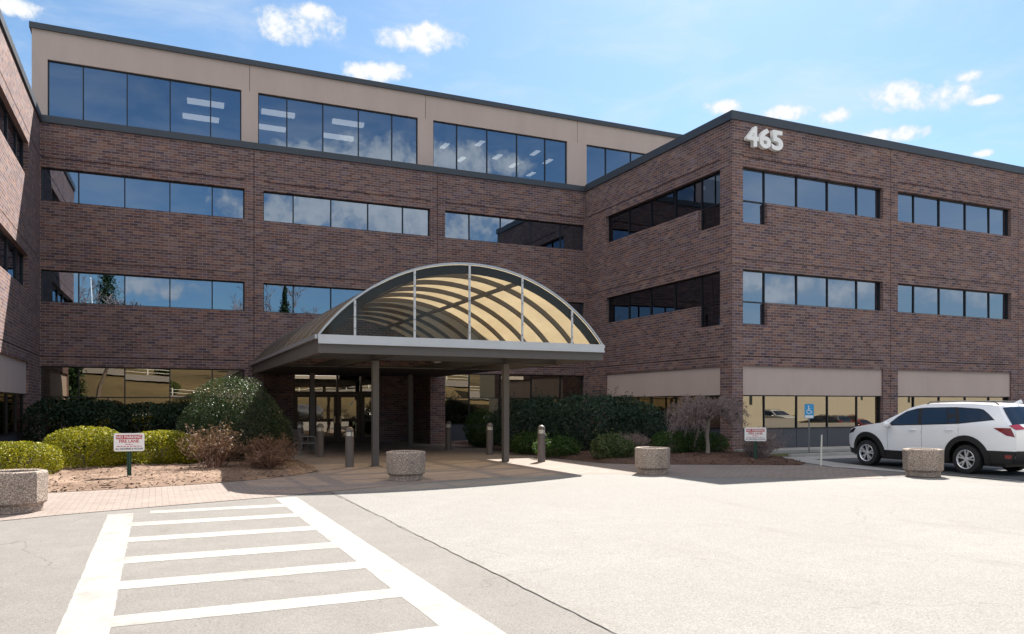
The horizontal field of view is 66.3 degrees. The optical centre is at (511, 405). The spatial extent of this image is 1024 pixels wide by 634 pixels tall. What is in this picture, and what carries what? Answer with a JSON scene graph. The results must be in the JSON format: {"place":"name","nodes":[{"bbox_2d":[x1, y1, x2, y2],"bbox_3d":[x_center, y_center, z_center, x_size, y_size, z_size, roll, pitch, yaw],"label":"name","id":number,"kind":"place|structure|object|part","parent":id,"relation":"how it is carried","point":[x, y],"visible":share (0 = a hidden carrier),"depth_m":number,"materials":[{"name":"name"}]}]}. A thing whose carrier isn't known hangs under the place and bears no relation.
{"place":"outdoors","nodes":[
{"label":"outdoors","id":0,"kind":"place"},
{"bbox_2d":[12,449,317,491],"bbox_3d":[-10.344,1.614,23.062,7.750,0.192,15.450,0,0,-24],"label":"planting bed","id":1,"kind":"object","parent":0,"point":[153,480],"visible":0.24,"depth_m":17.98,"materials":[{"name":"brown wood"}]},
{"bbox_2d":[0,440,63,473],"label":"clipped shrub","id":2,"kind":"object","parent":1,"relation":"on","point":[8,448],"visible":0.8,"depth_m":17.71,"materials":[{"name":"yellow plant"}]},
{"bbox_2d":[20,395,127,453],"bbox_3d":[-14.451,0.685,25.995,3.092,2.011,2.214,0,0,-24],"label":"hedge","id":3,"kind":"object","parent":1,"relation":"on","point":[75,414],"visible":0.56,"depth_m":25.52,"materials":[{"name":"green plant"}]},
{"bbox_2d":[41,425,132,467],"bbox_3d":[-10.807,1.096,20.011,2.102,1.153,1.704,0,0,-24],"label":"clipped shrub","id":4,"kind":"object","parent":1,"relation":"on","point":[103,446],"visible":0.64,"depth_m":19.64,"materials":[{"name":"yellow plant"}]},
{"bbox_2d":[114,433,143,475],"bbox_3d":[-8.511,1.147,17.448,0.620,1.045,0.048,0,0,-16],"label":"parking sign","id":5,"kind":"object","parent":1,"relation":"on","point":[128,442],"visible":1,"depth_m":17.44,"materials":[{"name":"white metal"}]},
{"bbox_2d":[131,430,201,464],"bbox_3d":[-9.279,1.161,21.043,1.974,1.023,1.578,0,0,-24],"label":"clipped shrub","id":6,"kind":"object","parent":1,"relation":"on","point":[166,456],"visible":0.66,"depth_m":20.64,"materials":[{"name":"yellow plant"}]},
{"bbox_2d":[107,401,246,449],"bbox_3d":[-11.749,0.772,27.825,4.673,1.838,2.006,0,0,-24],"label":"hedge","id":7,"kind":"object","parent":1,"relation":"on","point":[163,414],"visible":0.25,"depth_m":27.11,"materials":[{"name":"green plant"}]},
{"bbox_2d":[175,416,251,466],"bbox_3d":[-7.417,0.939,19.610,1.982,1.357,1.644,0,0,24],"label":"bare shrub","id":8,"kind":"object","parent":1,"relation":"on","point":[209,444],"visible":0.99,"depth_m":19.50,"materials":[{"name":"brown plant"}]},
{"bbox_2d":[176,375,293,461],"bbox_3d":[-7.916,0.409,22.445,3.270,2.564,2.816,0,0,-24],"label":"holly bush","id":9,"kind":"object","parent":1,"relation":"on","point":[198,420],"visible":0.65,"depth_m":21.85,"materials":[{"name":"green plant"}]},
{"bbox_2d":[227,432,300,464],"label":"bare shrub","id":10,"kind":"object","parent":1,"relation":"on","point":[256,444],"visible":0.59,"depth_m":20.60,"materials":[{"name":"brown plant"}]},
{"bbox_2d":[233,443,295,468],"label":"bare shrub","id":11,"kind":"object","parent":1,"relation":"on","point":[270,459],"visible":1,"depth_m":19.52,"materials":[{"name":"brown plant"}]},
{"bbox_2d":[0,442,884,520],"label":"paver walk","id":12,"kind":"structure","parent":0,"point":[454,463],"depth_m":19.41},
{"bbox_2d":[0,469,47,513],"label":"concrete planter","id":13,"kind":"object","parent":12,"relation":"on","point":[23,491],"visible":1,"depth_m":12.41,"materials":[{"name":"concrete"}]},
{"bbox_2d":[297,421,303,450],"bbox_3d":[-8.026,1.163,29.745,0.240,1.110,0.240,0,0,-24],"label":"bollard light","id":14,"kind":"object","parent":12,"relation":"on","point":[300,424],"visible":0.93,"depth_m":29.65,"materials":[{"name":"paint"}]},
{"bbox_2d":[292,429,315,454],"bbox_3d":[-7.329,1.276,27.535,0.642,0.888,1.543,0,0,-24],"label":"metal bench","id":15,"kind":"object","parent":12,"relation":"on","point":[299,435],"visible":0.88,"depth_m":27.06,"materials":[{"name":"black metal"}]},
{"bbox_2d":[317,423,323,456],"bbox_3d":[-6.357,1.163,26.000,0.240,1.110,0.240,0,0,-24],"label":"bollard light","id":16,"kind":"object","parent":12,"relation":"on","point":[320,439],"visible":1,"depth_m":25.90,"materials":[{"name":"paint"}]},
{"bbox_2d":[345,427,353,466],"bbox_3d":[-4.520,1.163,21.837,0.240,1.110,0.240,0,0,-24],"label":"bollard light","id":17,"kind":"object","parent":12,"relation":"on","point":[349,448],"visible":1,"depth_m":21.74,"materials":[{"name":"paint"}]},
{"bbox_2d":[386,450,425,480],"bbox_3d":[-2.440,1.388,18.058,0.841,0.660,0.841,0,0,-34],"label":"concrete planter","id":18,"kind":"object","parent":12,"relation":"on","point":[405,465],"visible":1,"depth_m":17.71,"materials":[{"name":"concrete"}]},
{"bbox_2d":[250,262,604,466],"bbox_3d":[-3.942,-0.984,26.740,8.030,5.403,14.210,0,0,-24],"label":"entrance canopy","id":19,"kind":"object","parent":12,"relation":"on","point":[489,318],"visible":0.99,"depth_m":23.04,"materials":[{"name":"metal"}]},
{"bbox_2d":[445,421,450,449],"bbox_3d":[-2.456,1.163,30.299,0.240,1.110,0.240,0,0,-24],"label":"bollard light","id":20,"kind":"object","parent":12,"relation":"on","point":[448,436],"visible":1,"depth_m":30.20,"materials":[{"name":"paint"}]},
{"bbox_2d":[486,423,492,454],"bbox_3d":[-0.771,1.163,27.220,0.240,1.110,0.240,0,0,-24],"label":"bollard light","id":21,"kind":"object","parent":12,"relation":"on","point":[489,440],"visible":1,"depth_m":27.12,"materials":[{"name":"paint"}]},
{"bbox_2d":[538,425,544,461],"bbox_3d":[0.892,1.163,23.802,0.240,1.110,0.240,0,0,-24],"label":"bollard light","id":22,"kind":"object","parent":12,"relation":"on","point":[541,443],"visible":1,"depth_m":23.70,"materials":[{"name":"paint"}]},
{"bbox_2d":[635,446,669,474],"bbox_3d":[3.534,1.388,19.730,0.841,0.660,0.841,0,0,-26],"label":"concrete planter","id":23,"kind":"object","parent":12,"relation":"on","point":[652,460],"visible":1,"depth_m":19.38,"materials":[{"name":"concrete"}]},
{"bbox_2d":[0,456,1023,633],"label":"parking lot","id":24,"kind":"structure","parent":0,"point":[43,560],"depth_m":7.90,"materials":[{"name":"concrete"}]},
{"bbox_2d":[56,497,505,633],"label":"crosswalk markings","id":25,"kind":"object","parent":24,"relation":"on","point":[91,607],"visible":1,"depth_m":7.80,"materials":[{"name":"paint"}]},
{"bbox_2d":[332,492,616,633],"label":"pavement crack","id":26,"kind":"object","parent":24,"relation":"on","point":[484,567],"visible":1,"depth_m":8.15,"materials":[{"name":"concrete"}]},
{"bbox_2d":[820,435,821,465],"bbox_3d":[8.756,1.280,22.213,0.078,0.882,0.054,0,0,-24],"label":"marker stake","id":27,"kind":"object","parent":24,"relation":"on","point":[821,453],"visible":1,"depth_m":22.20,"materials":[{"name":"white plastic"}]},
{"bbox_2d":[788,452,856,456],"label":"kerb","id":28,"kind":"structure","parent":24,"relation":"on","point":[818,454],"depth_m":26.30,"materials":[{"name":"concrete"}]},
{"bbox_2d":[902,448,943,476],"bbox_3d":[9.970,1.388,19.030,0.841,0.660,0.841,0,0,-39],"label":"concrete planter","id":29,"kind":"object","parent":24,"relation":"on","point":[923,462],"visible":1,"depth_m":18.71,"materials":[{"name":"concrete"}]},
{"bbox_2d":[0,0,1023,166],"label":"sky","id":30,"kind":"structure","parent":0,"point":[942,75],"materials":[{"name":"blue"}]},
{"bbox_2d":[454,439,805,464],"bbox_3d":[3.612,1.628,29.091,7.150,0.165,16.020,0,0,-24],"label":"planting bed","id":31,"kind":"object","parent":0,"point":[720,461],"visible":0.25,"depth_m":23.59,"materials":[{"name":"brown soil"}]},
{"bbox_2d":[462,407,500,447],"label":"rounded shrub","id":32,"kind":"object","parent":31,"relation":"on","point":[476,437],"visible":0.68,"depth_m":31.34,"materials":[{"name":"green plant"}]},
{"bbox_2d":[509,426,537,454],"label":"shrub","id":33,"kind":"object","parent":31,"relation":"on","point":[518,446],"visible":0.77,"depth_m":27.03,"materials":[{"name":"green plant"}]},
{"bbox_2d":[484,384,575,450],"bbox_3d":[0.727,0.442,29.354,3.949,2.497,2.920,0,0,-47],"label":"rhododendron","id":34,"kind":"object","parent":31,"relation":"on","point":[521,416],"visible":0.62,"depth_m":28.69,"materials":[{"name":"green plant"}]},
{"bbox_2d":[531,424,583,457],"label":"shrub","id":35,"kind":"object","parent":31,"relation":"on","point":[558,446],"visible":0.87,"depth_m":25.36,"materials":[{"name":"green plant"}]},
{"bbox_2d":[542,384,671,450],"bbox_3d":[3.477,0.524,28.478,5.180,2.566,3.293,0,0,-24],"label":"rhododendron","id":36,"kind":"object","parent":31,"relation":"on","point":[621,422],"visible":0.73,"depth_m":27.76,"materials":[{"name":"green plant"}]},
{"bbox_2d":[587,428,640,458],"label":"shrub","id":37,"kind":"object","parent":31,"relation":"on","point":[605,447],"visible":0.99,"depth_m":23.94,"materials":[{"name":"green plant"}]},
{"bbox_2d":[611,432,654,446],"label":"bare shrub","id":38,"kind":"object","parent":31,"relation":"on","point":[636,440],"visible":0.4,"depth_m":25.80,"materials":[{"name":"brown plant"}]},
{"bbox_2d":[649,429,729,452],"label":"boxwood","id":39,"kind":"object","parent":31,"relation":"on","point":[682,443],"visible":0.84,"depth_m":26.30,"materials":[{"name":"green plant"}]},
{"bbox_2d":[663,393,750,452],"bbox_3d":[6.393,0.673,25.862,2.855,2.159,2.722,0,0,11],"label":"weeping tree","id":40,"kind":"object","parent":31,"relation":"on","point":[694,409],"visible":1,"depth_m":25.32,"materials":[{"name":"grey plant"}]},
{"bbox_2d":[745,427,765,458],"bbox_3d":[7.219,1.188,23.278,0.620,1.045,0.048,0,0,11],"label":"parking sign","id":41,"kind":"object","parent":31,"relation":"on","point":[755,434],"visible":1,"depth_m":23.27,"materials":[{"name":"white metal"}]},
{"bbox_2d":[731,425,792,457],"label":"bare shrub","id":42,"kind":"object","parent":31,"relation":"on","point":[750,449],"visible":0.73,"depth_m":24.05,"materials":[{"name":"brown plant"}]},
{"bbox_2d":[333,474,1023,633],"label":"drive surface","id":43,"kind":"object","parent":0,"point":[634,554],"visible":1,"depth_m":9.55,"materials":[{"name":"concrete"}]},
{"bbox_2d":[734,446,850,453],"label":"pavement","id":44,"kind":"structure","parent":0,"point":[815,449],"depth_m":28.41,"materials":[{"name":"concrete"}]},
{"bbox_2d":[770,451,850,455],"bbox_3d":[15.467,1.700,29.551,15.401,0.001,1.208,0,0,-24],"label":"lawn strip","id":45,"kind":"object","parent":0,"point":[782,454],"depth_m":27.54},
{"bbox_2d":[805,404,813,452],"bbox_3d":[10.251,0.835,27.076,0.310,1.750,0.041,0,0,6],"label":"accessible parking sign","id":46,"kind":"object","parent":45,"relation":"on","point":[809,411],"visible":0.99,"depth_m":27.06,"materials":[{"name":"metal"}]},
{"bbox_2d":[784,455,904,471],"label":"concrete ramp","id":47,"kind":"structure","parent":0,"point":[811,459],"depth_m":23.39,"materials":[{"name":"grey concrete"}]},
{"bbox_2d":[815,458,1023,481],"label":"parking stall","id":48,"kind":"object","parent":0,"point":[991,472],"visible":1,"depth_m":20.58,"materials":[{"name":"asphalt"}]},
{"bbox_2d":[801,459,1023,480],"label":"stall lines","id":49,"kind":"object","parent":48,"relation":"on","point":[904,470],"visible":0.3,"depth_m":20.84,"materials":[{"name":"paint"}]},
{"bbox_2d":[849,400,1023,473],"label":"parked car","id":50,"kind":"object","parent":48,"relation":"on","point":[969,437],"visible":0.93,"depth_m":19.95,"materials":[{"name":"white paint"}]},
{"bbox_3d":[10.586,0.886,21.203,0.084,0.720,1.063,0,0,-24],"label":"door","id":51,"kind":"part","parent":50,"relation":"part of","materials":[{"name":"white paint"}]},
{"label":"side window","id":52,"kind":"part","parent":50,"relation":"part of","materials":[{"name":"blue glass"}]},
{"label":"side window","id":53,"kind":"part","parent":50,"relation":"part of","materials":[{"name":"blue glass"}]},
{"bbox_3d":[11.024,0.861,20.242,0.081,0.770,1.050,0,0,-24],"label":"door","id":54,"kind":"part","parent":50,"relation":"part of","materials":[{"name":"white paint"}]},
{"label":"side window","id":55,"kind":"part","parent":50,"relation":"part of","materials":[{"name":"blue glass"}]},
{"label":"side window","id":56,"kind":"part","parent":50,"relation":"part of","materials":[{"name":"blue glass"}]},
{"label":"rear window","id":57,"kind":"part","parent":50,"relation":"part of","materials":[{"name":"blue glass"}]},
{"bbox_3d":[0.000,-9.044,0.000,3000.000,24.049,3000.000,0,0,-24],"label":"ground","id":58,"kind":"structure","parent":0,"visible":0},
{"bbox_2d":[0,9,1023,464],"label":"office building","id":59,"kind":"structure","parent":58,"relation":"on","point":[178,225],"depth_m":31.64,"materials":[{"name":"brick"}]},
{"bbox_2d":[0,230,22,285],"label":"window","id":60,"kind":"structure","parent":59,"relation":"in","point":[11,259],"depth_m":23.97,"materials":[{"name":"black glass"}]},
{"bbox_2d":[0,97,22,168],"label":"window","id":61,"kind":"structure","parent":59,"relation":"in","point":[8,129],"depth_m":23.94,"materials":[{"name":"black glass"}]},
{"bbox_2d":[0,392,22,436],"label":"window","id":62,"kind":"structure","parent":59,"relation":"in","point":[11,404],"depth_m":23.96,"materials":[{"name":"brown glass"}]},
{"bbox_2d":[41,270,243,310],"bbox_3d":[-14.021,-4.360,30.199,7.060,1.180,0.093,0,0,-24],"label":"window","id":63,"kind":"structure","parent":59,"relation":"in","point":[56,286],"depth_m":30.08,"materials":[{"name":"blue glass"}]},
{"bbox_2d":[41,167,243,218],"bbox_3d":[-14.021,-8.080,30.199,7.060,1.220,0.093,0,0,-24],"label":"window","id":64,"kind":"structure","parent":59,"relation":"in","point":[58,185],"depth_m":30.08,"materials":[{"name":"blue glass"}]},
{"bbox_2d":[41,366,243,434],"bbox_3d":[-14.021,-0.125,30.199,7.060,2.610,0.093,0,0,-24],"label":"window","id":65,"kind":"structure","parent":59,"relation":"in","point":[122,386],"depth_m":29.93,"materials":[{"name":"brown glass"}]},
{"bbox_2d":[48,60,240,140],"bbox_3d":[-14.622,-11.930,31.606,7.050,2.620,0.093,0,0,-24],"label":"window","id":66,"kind":"structure","parent":59,"relation":"in","point":[75,91],"depth_m":31.51,"materials":[{"name":"blue glass"}]},
{"bbox_2d":[315,395,335,442],"bbox_3d":[-8.382,0.620,35.242,0.990,2.180,0.147,0,0,-24],"label":"door","id":67,"kind":"structure","parent":59,"relation":"in","point":[325,405],"depth_m":35.31,"materials":[{"name":"glass"}]},
{"bbox_2d":[258,93,416,163],"bbox_3d":[-7.594,-11.930,34.800,7.050,2.620,0.093,0,0,-24],"label":"window","id":68,"kind":"structure","parent":59,"relation":"in","point":[282,121],"depth_m":34.70,"materials":[{"name":"blue glass"}]},
{"bbox_2d":[263,283,424,316],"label":"window","id":69,"kind":"structure","parent":59,"relation":"in","point":[277,298],"depth_m":32.61,"materials":[{"name":"blue glass"}]},
{"bbox_2d":[263,192,428,235],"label":"window","id":70,"kind":"structure","parent":59,"relation":"in","point":[277,207],"depth_m":33.33,"materials":[{"name":"blue glass"}]},
{"bbox_2d":[339,395,359,442],"bbox_3d":[-7.390,0.620,35.693,0.970,2.180,0.147,0,0,-24],"label":"door","id":71,"kind":"structure","parent":59,"relation":"in","point":[349,405],"depth_m":35.74,"materials":[{"name":"glass"}]},
{"bbox_2d":[433,121,566,183],"bbox_3d":[-0.492,-11.930,38.027,7.070,2.620,0.093,0,0,-24],"label":"window","id":72,"kind":"structure","parent":59,"relation":"in","point":[461,147],"depth_m":37.96,"materials":[{"name":"blue glass"}]},
{"bbox_2d":[445,211,582,249],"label":"window","id":73,"kind":"structure","parent":59,"relation":"in","point":[465,226],"depth_m":36.58,"materials":[{"name":"blue glass"}]},
{"bbox_2d":[445,374,582,424],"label":"window","id":74,"kind":"structure","parent":59,"relation":"in","point":[465,394],"depth_m":36.17,"materials":[{"name":"brown glass"}]},
{"bbox_2d":[567,302,582,316],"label":"window","id":75,"kind":"structure","parent":59,"relation":"in","point":[578,307],"depth_m":38.04,"materials":[{"name":"black glass"}]},
{"bbox_2d":[587,145,643,183],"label":"window","id":76,"kind":"structure","parent":59,"relation":"in","point":[601,161],"depth_m":40.39,"materials":[{"name":"blue glass"}]},
{"bbox_2d":[609,272,719,327],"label":"window","id":77,"kind":"structure","parent":59,"relation":"in","point":[703,292],"depth_m":31.78,"materials":[{"name":"black glass"}]},
{"bbox_2d":[609,171,719,241],"bbox_3d":[6.183,-7.670,32.665,0.093,2.040,8.040,0,0,-24],"label":"window","id":78,"kind":"structure","parent":59,"relation":"in","point":[703,195],"depth_m":31.78,"materials":[{"name":"black glass"}]},
{"bbox_2d":[609,395,719,428],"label":"window","id":79,"kind":"structure","parent":59,"relation":"in","point":[663,401],"depth_m":32.10,"materials":[{"name":"brown glass"}]},
{"bbox_2d":[744,126,782,151],"bbox_3d":[9.237,-9.760,28.781,1.695,0.740,0.170,0,0,-24],"label":"address number","id":80,"kind":"object","parent":59,"relation":"attached to","point":[761,141],"visible":1,"depth_m":28.72,"materials":[{"name":"white metal"}]},
{"bbox_2d":[743,270,879,324],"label":"window","id":81,"kind":"structure","parent":59,"relation":"in","point":[760,288],"depth_m":29.95,"materials":[{"name":"blue glass"}]},
{"bbox_2d":[743,168,879,224],"bbox_3d":[11.564,-7.670,30.182,7.130,2.040,0.093,0,0,-24],"label":"window","id":82,"kind":"structure","parent":59,"relation":"in","point":[760,188],"depth_m":29.95,"materials":[{"name":"blue glass"}]},
{"bbox_2d":[743,395,879,428],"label":"window","id":83,"kind":"structure","parent":59,"relation":"in","point":[776,411],"depth_m":30.14,"materials":[{"name":"brown glass"}]},
{"bbox_2d":[898,284,1007,319],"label":"window","id":84,"kind":"structure","parent":59,"relation":"in","point":[911,298],"depth_m":33.44,"materials":[{"name":"blue glass"}]},
{"bbox_2d":[898,192,1007,235],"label":"window","id":85,"kind":"structure","parent":59,"relation":"in","point":[917,209],"depth_m":33.44,"materials":[{"name":"blue glass"}]},
{"bbox_2d":[898,396,1007,413],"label":"window","id":86,"kind":"structure","parent":59,"relation":"in","point":[905,403],"depth_m":32.85,"materials":[{"name":"brown glass"}]}
]}

